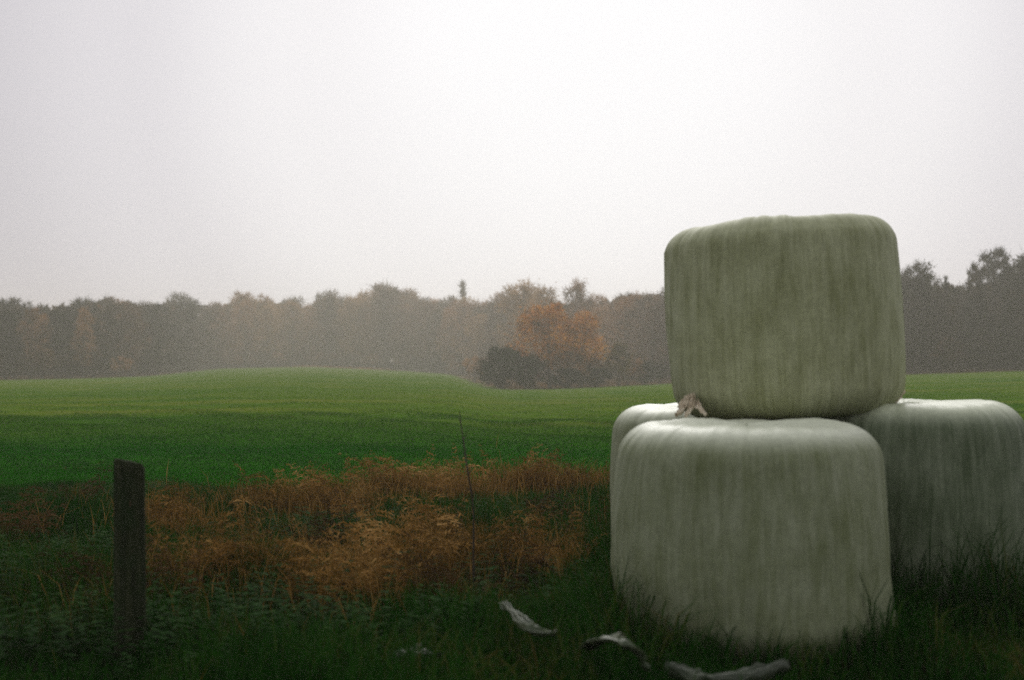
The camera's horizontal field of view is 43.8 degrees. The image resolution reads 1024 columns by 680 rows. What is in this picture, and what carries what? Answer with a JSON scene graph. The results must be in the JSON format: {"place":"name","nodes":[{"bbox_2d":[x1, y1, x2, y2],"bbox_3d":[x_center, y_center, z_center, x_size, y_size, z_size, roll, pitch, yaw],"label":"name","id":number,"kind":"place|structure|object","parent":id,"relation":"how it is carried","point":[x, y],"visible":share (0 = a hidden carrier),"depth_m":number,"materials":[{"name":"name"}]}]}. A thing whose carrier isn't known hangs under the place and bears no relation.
{"place":"outdoors","nodes":[
{"label":"outdoors","id":0,"kind":"place"},
{"bbox_2d":[369,539,532,588],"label":"nettle clump","id":1,"kind":"object","parent":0,"point":[454,565],"visible":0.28,"depth_m":7.89,"materials":[{"name":"green plant"}]},
{"bbox_2d":[0,437,1023,679],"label":"rough grass","id":2,"kind":"structure","parent":0,"point":[910,637],"depth_m":6.15,"materials":[{"name":"plant"}]},
{"bbox_2d":[500,600,557,636],"bbox_3d":[0.086,1.249,5.670,0.206,0.110,0.637,0,-1,-8],"label":"film scrap","id":3,"kind":"object","parent":2,"relation":"on","point":[523,622],"visible":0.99,"depth_m":5.45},
{"bbox_2d":[578,632,650,671],"bbox_3d":[0.372,1.268,5.248,0.209,0.151,0.441,1,-1,-40],"label":"film scrap","id":4,"kind":"object","parent":2,"relation":"on","point":[620,639],"visible":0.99,"depth_m":5.13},
{"bbox_2d":[664,659,790,679],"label":"film scrap","id":5,"kind":"object","parent":2,"relation":"on","point":[758,671],"visible":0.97,"depth_m":5.05,"materials":[{"name":"plastic"}]},
{"bbox_2d":[0,361,1023,679],"bbox_3d":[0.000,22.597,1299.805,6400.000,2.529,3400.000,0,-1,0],"label":"ground","id":6,"kind":"structure","parent":0,"point":[202,383],"depth_m":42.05,"materials":[{"name":"plant"}]},
{"bbox_2d":[14,307,50,378],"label":"tree","id":7,"kind":"object","parent":6,"relation":"on","point":[32,314],"visible":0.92,"depth_m":160.99,"materials":[{"name":"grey plant"}]},
{"bbox_2d":[0,486,67,540],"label":"withered bracken","id":8,"kind":"object","parent":6,"relation":"on","point":[26,522],"visible":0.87,"depth_m":9.44,"materials":[{"name":"plant"}]},
{"bbox_2d":[0,539,113,601],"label":"nettle clump","id":9,"kind":"object","parent":6,"relation":"on","point":[4,591],"visible":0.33,"depth_m":7.44,"materials":[{"name":"green plant"}]},
{"bbox_2d":[50,305,92,375],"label":"tree","id":10,"kind":"object","parent":6,"relation":"on","point":[69,312],"visible":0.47,"depth_m":175.88,"materials":[{"name":"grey plant"}]},
{"bbox_2d":[34,460,111,508],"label":"withered bracken","id":11,"kind":"object","parent":6,"relation":"on","point":[92,490],"visible":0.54,"depth_m":11.33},
{"bbox_2d":[67,306,97,377],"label":"tree","id":12,"kind":"object","parent":6,"relation":"on","point":[80,320],"visible":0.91,"depth_m":172.08,"materials":[{"name":"grey plant"}]},
{"bbox_2d":[0,519,170,587],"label":"nettle clump","id":13,"kind":"object","parent":6,"relation":"on","point":[58,550],"visible":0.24,"depth_m":8.17,"materials":[{"name":"green plant"}]},
{"bbox_2d":[73,298,109,376],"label":"tree","id":14,"kind":"object","parent":6,"relation":"on","point":[93,307],"visible":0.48,"depth_m":186.93,"materials":[{"name":"grey plant"}]},
{"bbox_2d":[33,530,150,607],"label":"withered bracken","id":15,"kind":"object","parent":6,"relation":"on","point":[84,563],"visible":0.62,"depth_m":7.20,"materials":[{"name":"plant"}]},
{"bbox_2d":[0,577,209,658],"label":"nettle clump","id":16,"kind":"object","parent":6,"relation":"on","point":[32,630],"visible":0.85,"depth_m":6.18,"materials":[{"name":"green plant"}]},
{"bbox_2d":[88,303,127,376],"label":"tree","id":17,"kind":"object","parent":6,"relation":"on","point":[103,336],"visible":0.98,"depth_m":182.61,"materials":[{"name":"grey plant"}]},
{"bbox_2d":[102,299,151,375],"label":"tree","id":18,"kind":"object","parent":6,"relation":"on","point":[142,314],"visible":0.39,"depth_m":200.56,"materials":[{"name":"grey plant"}]},
{"bbox_2d":[113,458,146,665],"bbox_3d":[-1.835,1.209,6.131,0.160,1.283,0.146,-1,-1,32],"label":"fence post","id":19,"kind":"object","parent":6,"relation":"on","point":[129,546],"visible":0.81,"depth_m":6.08,"materials":[{"name":"brown wood"}]},
{"bbox_2d":[114,302,152,375],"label":"tree","id":20,"kind":"object","parent":6,"relation":"on","point":[133,314],"visible":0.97,"depth_m":195.74,"materials":[{"name":"grey plant"}]},
{"bbox_2d":[5,581,309,678],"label":"nettle clump","id":21,"kind":"object","parent":6,"relation":"on","point":[108,642],"visible":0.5,"depth_m":6.12,"materials":[{"name":"green plant"}]},
{"bbox_2d":[138,301,180,374],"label":"tree","id":22,"kind":"object","parent":6,"relation":"on","point":[158,342],"visible":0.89,"depth_m":212.60,"materials":[{"name":"grey plant"}]},
{"bbox_2d":[145,475,212,524],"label":"withered bracken","id":23,"kind":"object","parent":6,"relation":"on","point":[165,508],"visible":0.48,"depth_m":10.44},
{"bbox_2d":[146,524,212,608],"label":"withered bracken","id":24,"kind":"object","parent":6,"relation":"on","point":[173,568],"visible":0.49,"depth_m":7.25,"materials":[{"name":"plant"}]},
{"bbox_2d":[164,305,202,371],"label":"tree","id":25,"kind":"object","parent":6,"relation":"on","point":[178,341],"visible":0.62,"depth_m":246.62,"materials":[{"name":"grey plant"}]},
{"bbox_2d":[162,290,206,356],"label":"tree","id":26,"kind":"object","parent":6,"relation":"on","point":[183,298],"visible":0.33,"depth_m":261.57,"materials":[{"name":"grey plant"}]},
{"bbox_2d":[169,300,212,371],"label":"tree","id":27,"kind":"object","parent":6,"relation":"on","point":[194,317],"visible":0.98,"depth_m":245.01,"materials":[{"name":"grey plant"}]},
{"bbox_2d":[145,528,274,584],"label":"withered bracken","id":28,"kind":"object","parent":6,"relation":"on","point":[178,538],"visible":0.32,"depth_m":7.79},
{"bbox_2d":[196,304,229,368],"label":"tree","id":29,"kind":"object","parent":6,"relation":"on","point":[211,318],"visible":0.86,"depth_m":276.99,"materials":[{"name":"grey plant"}]},
{"bbox_2d":[145,470,283,545],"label":"withered bracken","id":30,"kind":"object","parent":6,"relation":"on","point":[197,525],"visible":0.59,"depth_m":9.18,"materials":[{"name":"plant"}]},
{"bbox_2d":[203,306,233,368],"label":"tree","id":31,"kind":"object","parent":6,"relation":"on","point":[217,325],"visible":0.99,"depth_m":276.51,"materials":[{"name":"grey plant"}]},
{"bbox_2d":[163,522,293,578],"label":"withered bracken","id":32,"kind":"object","parent":6,"relation":"on","point":[235,547],"visible":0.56,"depth_m":7.74,"materials":[{"name":"plant"}]},
{"bbox_2d":[225,289,258,367],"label":"broadleaf tree","id":33,"kind":"object","parent":6,"relation":"on","point":[241,297],"visible":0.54,"depth_m":291.90,"materials":[{"name":"grey plant"}]},
{"bbox_2d":[228,299,267,367],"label":"tree","id":34,"kind":"object","parent":6,"relation":"on","point":[245,334],"visible":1,"depth_m":284.50,"materials":[{"name":"grey plant"}]},
{"bbox_2d":[110,578,390,672],"bbox_3d":[-1.384,1.398,6.376,1.266,0.292,1.090,-1,-1,39],"label":"nettle clump","id":35,"kind":"object","parent":6,"relation":"on","point":[257,614],"visible":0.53,"depth_m":6.26,"materials":[{"name":"green plant"}]},
{"bbox_2d":[109,567,404,643],"bbox_3d":[-1.267,1.386,6.639,1.393,0.321,1.198,0,-1,-3],"label":"nettle clump","id":36,"kind":"object","parent":6,"relation":"on","point":[247,601],"visible":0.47,"depth_m":6.60,"materials":[{"name":"green plant"}]},
{"bbox_2d":[249,303,285,366],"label":"tree","id":37,"kind":"object","parent":6,"relation":"on","point":[266,322],"visible":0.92,"depth_m":294.08,"materials":[{"name":"grey plant"}]},
{"bbox_2d":[232,461,315,511],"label":"withered bracken","id":38,"kind":"object","parent":6,"relation":"on","point":[256,489],"visible":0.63,"depth_m":11.47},
{"bbox_2d":[146,541,402,626],"bbox_3d":[-1.393,1.386,7.174,1.268,0.318,1.487,0,-1,27],"label":"nettle clump","id":39,"kind":"object","parent":6,"relation":"on","point":[272,587],"visible":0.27,"depth_m":7.06,"materials":[{"name":"green plant"}]},
{"bbox_2d":[196,521,366,580],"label":"withered bracken","id":40,"kind":"object","parent":6,"relation":"on","point":[270,552],"visible":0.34,"depth_m":8.05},
{"bbox_2d":[271,299,311,366],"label":"tree","id":41,"kind":"object","parent":6,"relation":"on","point":[292,311],"visible":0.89,"depth_m":301.19,"materials":[{"name":"grey plant"}]},
{"bbox_2d":[204,504,401,557],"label":"nettle clump","id":42,"kind":"object","parent":6,"relation":"on","point":[294,525],"visible":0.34,"depth_m":9.46,"materials":[{"name":"green plant"}]},
{"bbox_2d":[0,434,609,678],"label":"dry grass","id":43,"kind":"structure","parent":6,"relation":"on","point":[487,489],"depth_m":8.95,"materials":[{"name":"plant"}]},
{"bbox_2d":[301,307,329,365],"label":"tree","id":44,"kind":"object","parent":6,"relation":"on","point":[313,327],"visible":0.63,"depth_m":303.97,"materials":[{"name":"grey plant"}]},
{"bbox_2d":[274,489,366,551],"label":"withered bracken","id":45,"kind":"object","parent":6,"relation":"on","point":[324,521],"visible":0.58,"depth_m":9.14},
{"bbox_2d":[273,537,368,602],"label":"withered bracken","id":46,"kind":"object","parent":6,"relation":"on","point":[326,581],"visible":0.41,"depth_m":7.37,"materials":[{"name":"plant"}]},
{"bbox_2d":[301,287,348,365],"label":"broadleaf tree","id":47,"kind":"object","parent":6,"relation":"on","point":[330,308],"visible":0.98,"depth_m":299.57,"materials":[{"name":"grey plant"}]},
{"bbox_2d":[273,460,378,512],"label":"withered bracken","id":48,"kind":"object","parent":6,"relation":"on","point":[315,484],"visible":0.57,"depth_m":11.65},
{"bbox_2d":[274,512,403,600],"bbox_3d":[-1.006,1.279,7.414,0.759,0.634,1.043,0,-1,-6],"label":"withered bracken","id":49,"kind":"object","parent":6,"relation":"on","point":[328,558],"visible":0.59,"depth_m":7.18,"materials":[{"name":"plant"}]},
{"bbox_2d":[327,292,369,366],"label":"broadleaf tree","id":50,"kind":"object","parent":6,"relation":"on","point":[350,302],"visible":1,"depth_m":297.59,"materials":[{"name":"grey plant"}]},
{"bbox_2d":[308,468,390,512],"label":"withered bracken","id":51,"kind":"object","parent":6,"relation":"on","point":[342,496],"visible":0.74,"depth_m":11.18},
{"bbox_2d":[337,294,385,367],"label":"tree","id":52,"kind":"object","parent":6,"relation":"on","point":[360,337],"visible":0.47,"depth_m":302.77,"materials":[{"name":"grey plant"}]},
{"bbox_2d":[325,555,416,613],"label":"withered bracken","id":53,"kind":"object","parent":6,"relation":"on","point":[381,577],"visible":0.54,"depth_m":6.98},
{"bbox_2d":[246,563,498,659],"bbox_3d":[-0.781,1.374,6.527,1.487,0.318,1.267,0,-1,24],"label":"nettle clump","id":54,"kind":"object","parent":6,"relation":"on","point":[328,599],"visible":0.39,"depth_m":6.30,"materials":[{"name":"green plant"}]},
{"bbox_2d":[354,278,412,368],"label":"broadleaf tree","id":55,"kind":"object","parent":6,"relation":"on","point":[393,295],"visible":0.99,"depth_m":299.32,"materials":[{"name":"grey plant"}]},
{"bbox_2d":[338,452,428,491],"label":"withered bracken","id":56,"kind":"object","parent":6,"relation":"on","point":[367,469],"visible":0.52,"depth_m":12.94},
{"bbox_2d":[323,496,477,579],"bbox_3d":[-0.678,1.308,8.070,0.890,0.589,1.185,0,-1,-21],"label":"withered bracken","id":57,"kind":"object","parent":6,"relation":"on","point":[372,530],"visible":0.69,"depth_m":8.27,"materials":[{"name":"plant"}]},
{"bbox_2d":[392,304,421,370],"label":"tree","id":58,"kind":"object","parent":6,"relation":"on","point":[402,314],"visible":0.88,"depth_m":299.59,"materials":[{"name":"grey plant"}]},
{"bbox_2d":[389,292,425,370],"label":"tree","id":59,"kind":"object","parent":6,"relation":"on","point":[412,299],"visible":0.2,"depth_m":312.72,"materials":[{"name":"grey plant"}]},
{"bbox_2d":[363,446,463,490],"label":"withered bracken","id":60,"kind":"object","parent":6,"relation":"on","point":[394,470],"visible":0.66,"depth_m":12.91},
{"bbox_2d":[396,297,436,371],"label":"tree","id":61,"kind":"object","parent":6,"relation":"on","point":[413,313],"visible":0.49,"depth_m":298.09,"materials":[{"name":"grey plant"}]},
{"bbox_2d":[402,299,443,371],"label":"tree","id":62,"kind":"object","parent":6,"relation":"on","point":[428,326],"visible":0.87,"depth_m":287.93,"materials":[{"name":"grey plant"}]},
{"bbox_2d":[371,484,475,548],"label":"withered bracken","id":63,"kind":"object","parent":6,"relation":"on","point":[425,506],"visible":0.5,"depth_m":9.40,"materials":[{"name":"plant"}]},
{"bbox_2d":[424,308,461,372],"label":"tree","id":64,"kind":"object","parent":6,"relation":"on","point":[437,312],"visible":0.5,"depth_m":284.14,"materials":[{"name":"grey plant"}]},
{"bbox_2d":[374,530,512,609],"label":"withered bracken","id":65,"kind":"object","parent":6,"relation":"on","point":[428,577],"visible":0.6,"depth_m":7.05,"materials":[{"name":"plant"}]},
{"bbox_2d":[395,520,498,576],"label":"withered bracken","id":66,"kind":"object","parent":6,"relation":"on","point":[451,540],"visible":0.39,"depth_m":8.12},
{"bbox_2d":[431,306,464,373],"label":"tree","id":67,"kind":"object","parent":6,"relation":"on","point":[447,355],"visible":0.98,"depth_m":272.13,"materials":[{"name":"grey plant"}]},
{"bbox_2d":[355,563,555,641],"bbox_3d":[-0.123,1.405,6.822,1.140,0.263,0.980,1,-1,-43],"label":"nettle clump","id":68,"kind":"object","parent":6,"relation":"on","point":[463,608],"visible":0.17,"depth_m":6.74,"materials":[{"name":"green plant"}]},
{"bbox_2d":[435,298,484,374],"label":"tree","id":69,"kind":"object","parent":6,"relation":"on","point":[463,310],"visible":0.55,"depth_m":288.34,"materials":[{"name":"grey plant"}]},
{"bbox_2d":[426,446,496,499],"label":"withered bracken","id":70,"kind":"object","parent":6,"relation":"on","point":[458,484],"visible":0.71,"depth_m":12.30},
{"bbox_2d":[458,411,474,591],"bbox_3d":[-0.258,1.005,7.190,0.102,1.209,0.095,0,-1,0],"label":"dead stick","id":71,"kind":"object","parent":6,"relation":"on","point":[470,490],"visible":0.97,"depth_m":7.20,"materials":[{"name":"wood"}]},
{"bbox_2d":[460,304,497,363],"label":"tree","id":72,"kind":"object","parent":6,"relation":"on","point":[479,310],"visible":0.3,"depth_m":278.85,"materials":[{"name":"grey plant"}]},
{"bbox_2d":[384,493,574,558],"bbox_3d":[-0.223,1.353,8.881,1.422,0.551,0.875,0,-1,-20],"label":"withered bracken","id":73,"kind":"object","parent":6,"relation":"on","point":[533,524],"visible":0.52,"depth_m":8.85,"materials":[{"name":"plant"}]},
{"bbox_2d":[461,311,501,376],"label":"tree","id":74,"kind":"object","parent":6,"relation":"on","point":[479,319],"visible":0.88,"depth_m":262.24,"materials":[{"name":"grey plant"}]},
{"bbox_2d":[473,299,507,357],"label":"tree","id":75,"kind":"object","parent":6,"relation":"on","point":[490,310],"visible":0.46,"depth_m":265.16,"materials":[{"name":"grey plant"}]},
{"bbox_2d":[472,344,529,388],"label":"holly bush","id":76,"kind":"object","parent":6,"relation":"on","point":[505,357],"visible":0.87,"depth_m":132.61,"materials":[{"name":"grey plant"}]},
{"bbox_2d":[453,528,559,597],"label":"withered bracken","id":77,"kind":"object","parent":6,"relation":"on","point":[514,574],"visible":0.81,"depth_m":7.44,"materials":[{"name":"plant"}]},
{"bbox_2d":[2,278,1022,376],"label":"wood interior","id":78,"kind":"object","parent":6,"relation":"on","point":[301,361],"visible":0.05,"depth_m":261.89,"materials":[{"name":"plant"}]},
{"bbox_2d":[468,444,558,489],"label":"withered bracken","id":79,"kind":"object","parent":6,"relation":"on","point":[515,479],"visible":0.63,"depth_m":13.27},
{"bbox_2d":[499,355,545,388],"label":"holly bush","id":80,"kind":"object","parent":6,"relation":"on","point":[525,362],"visible":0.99,"depth_m":130.53,"materials":[{"name":"grey plant"}]},
{"bbox_2d":[494,278,554,376],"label":"broadleaf tree","id":81,"kind":"object","parent":6,"relation":"on","point":[515,294],"visible":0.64,"depth_m":231.40,"materials":[{"name":"grey plant"}]},
{"bbox_2d":[516,282,563,376],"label":"broadleaf tree","id":82,"kind":"object","parent":6,"relation":"on","point":[540,293],"visible":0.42,"depth_m":223.56,"materials":[{"name":"grey plant"}]},
{"bbox_2d":[509,450,577,488],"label":"withered bracken","id":83,"kind":"object","parent":6,"relation":"on","point":[541,464],"visible":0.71,"depth_m":13.19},
{"bbox_2d":[488,297,604,387],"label":"russet tree","id":84,"kind":"object","parent":6,"relation":"on","point":[559,317],"visible":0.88,"depth_m":136.74,"materials":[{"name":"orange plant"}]},
{"bbox_2d":[518,474,579,518],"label":"withered bracken","id":85,"kind":"object","parent":6,"relation":"on","point":[541,507],"visible":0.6,"depth_m":10.74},
{"bbox_2d":[497,505,608,569],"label":"withered bracken","id":86,"kind":"object","parent":6,"relation":"on","point":[556,546],"visible":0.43,"depth_m":8.40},
{"bbox_2d":[547,367,588,388],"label":"holly bush","id":87,"kind":"object","parent":6,"relation":"on","point":[571,375],"visible":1,"depth_m":131.63,"materials":[{"name":"grey plant"}]},
{"bbox_2d":[551,349,590,387],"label":"shrub","id":88,"kind":"object","parent":6,"relation":"on","point":[580,357],"visible":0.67,"depth_m":135.96,"materials":[{"name":"grey plant"}]},
{"bbox_2d":[547,489,609,542],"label":"withered bracken","id":89,"kind":"object","parent":6,"relation":"on","point":[570,513],"visible":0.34,"depth_m":9.54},
{"bbox_2d":[557,275,602,366],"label":"broadleaf tree","id":90,"kind":"object","parent":6,"relation":"on","point":[578,288],"visible":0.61,"depth_m":211.34,"materials":[{"name":"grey plant"}]},
{"bbox_2d":[556,309,612,386],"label":"russet tree","id":91,"kind":"object","parent":6,"relation":"on","point":[587,317],"visible":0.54,"depth_m":140.18,"materials":[{"name":"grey plant"}]},
{"bbox_2d":[582,367,612,386],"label":"holly bush","id":92,"kind":"object","parent":6,"relation":"on","point":[597,381],"visible":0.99,"depth_m":137.61,"materials":[{"name":"grey plant"}]},
{"bbox_2d":[584,304,620,373],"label":"tree","id":93,"kind":"object","parent":6,"relation":"on","point":[599,315],"visible":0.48,"depth_m":204.91,"materials":[{"name":"grey plant"}]},
{"bbox_2d":[603,339,636,385],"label":"yellow bush","id":94,"kind":"object","parent":6,"relation":"on","point":[616,352],"visible":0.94,"depth_m":142.71,"materials":[{"name":"grey plant"}]},
{"bbox_2d":[599,293,649,379],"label":"tree","id":95,"kind":"object","parent":6,"relation":"on","point":[626,301],"visible":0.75,"depth_m":189.40,"materials":[{"name":"grey plant"}]},
{"bbox_2d":[619,294,666,367],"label":"tree","id":96,"kind":"object","parent":6,"relation":"on","point":[631,315],"visible":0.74,"depth_m":186.12,"materials":[{"name":"grey plant"}]},
{"bbox_2d":[628,302,667,380],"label":"tree","id":97,"kind":"object","parent":6,"relation":"on","point":[648,313],"visible":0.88,"depth_m":174.48,"materials":[{"name":"grey plant"}]},
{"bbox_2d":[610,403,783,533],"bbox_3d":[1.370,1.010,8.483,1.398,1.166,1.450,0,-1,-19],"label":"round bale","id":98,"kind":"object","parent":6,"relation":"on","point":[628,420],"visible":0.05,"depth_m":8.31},
{"bbox_2d":[610,418,895,668],"bbox_3d":[1.205,0.995,6.507,1.410,1.174,1.374,0,-1,0],"label":"round bale","id":99,"kind":"object","parent":6,"relation":"on","point":[766,527],"visible":0.79,"depth_m":5.92},
{"bbox_2d":[900,259,944,373],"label":"broadleaf tree","id":100,"kind":"object","parent":6,"relation":"on","point":[919,285],"visible":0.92,"depth_m":135.81,"materials":[{"name":"grey plant"}]},
{"bbox_2d":[822,398,1023,619],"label":"round bale","id":101,"kind":"object","parent":6,"relation":"on","point":[939,456],"visible":0.33,"depth_m":6.96},
{"bbox_2d":[664,213,905,419],"bbox_3d":[1.593,-0.127,7.608,1.437,1.146,1.389,-3,-1,0],"label":"round bale","id":102,"kind":"object","parent":101,"relation":"on","point":[767,317],"visible":0.98,"depth_m":7.00},
{"bbox_2d":[912,272,950,372],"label":"broadleaf tree","id":103,"kind":"object","parent":6,"relation":"on","point":[937,284],"visible":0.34,"depth_m":139.89,"materials":[{"name":"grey plant"}]},
{"bbox_2d":[934,285,970,371],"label":"tree","id":104,"kind":"object","parent":6,"relation":"on","point":[958,298],"visible":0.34,"depth_m":144.18,"materials":[{"name":"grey plant"}]},
{"bbox_2d":[963,260,992,370],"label":"pine tree","id":105,"kind":"object","parent":6,"relation":"on","point":[974,278],"visible":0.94,"depth_m":140.92,"materials":[{"name":"plant"}]},
{"bbox_2d":[967,244,1016,369],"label":"pine tree","id":106,"kind":"object","parent":6,"relation":"on","point":[991,264],"visible":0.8,"depth_m":144.77,"materials":[{"name":"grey plant"}]},
{"bbox_2d":[992,246,1023,369],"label":"broadleaf tree","id":107,"kind":"object","parent":6,"relation":"on","point":[1020,265],"visible":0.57,"depth_m":133.96,"materials":[{"name":"grey plant"}]},
{"bbox_2d":[0,0,1023,359],"label":"sky","id":108,"kind":"structure","parent":0,"point":[205,150],"materials":[{"name":"white"}]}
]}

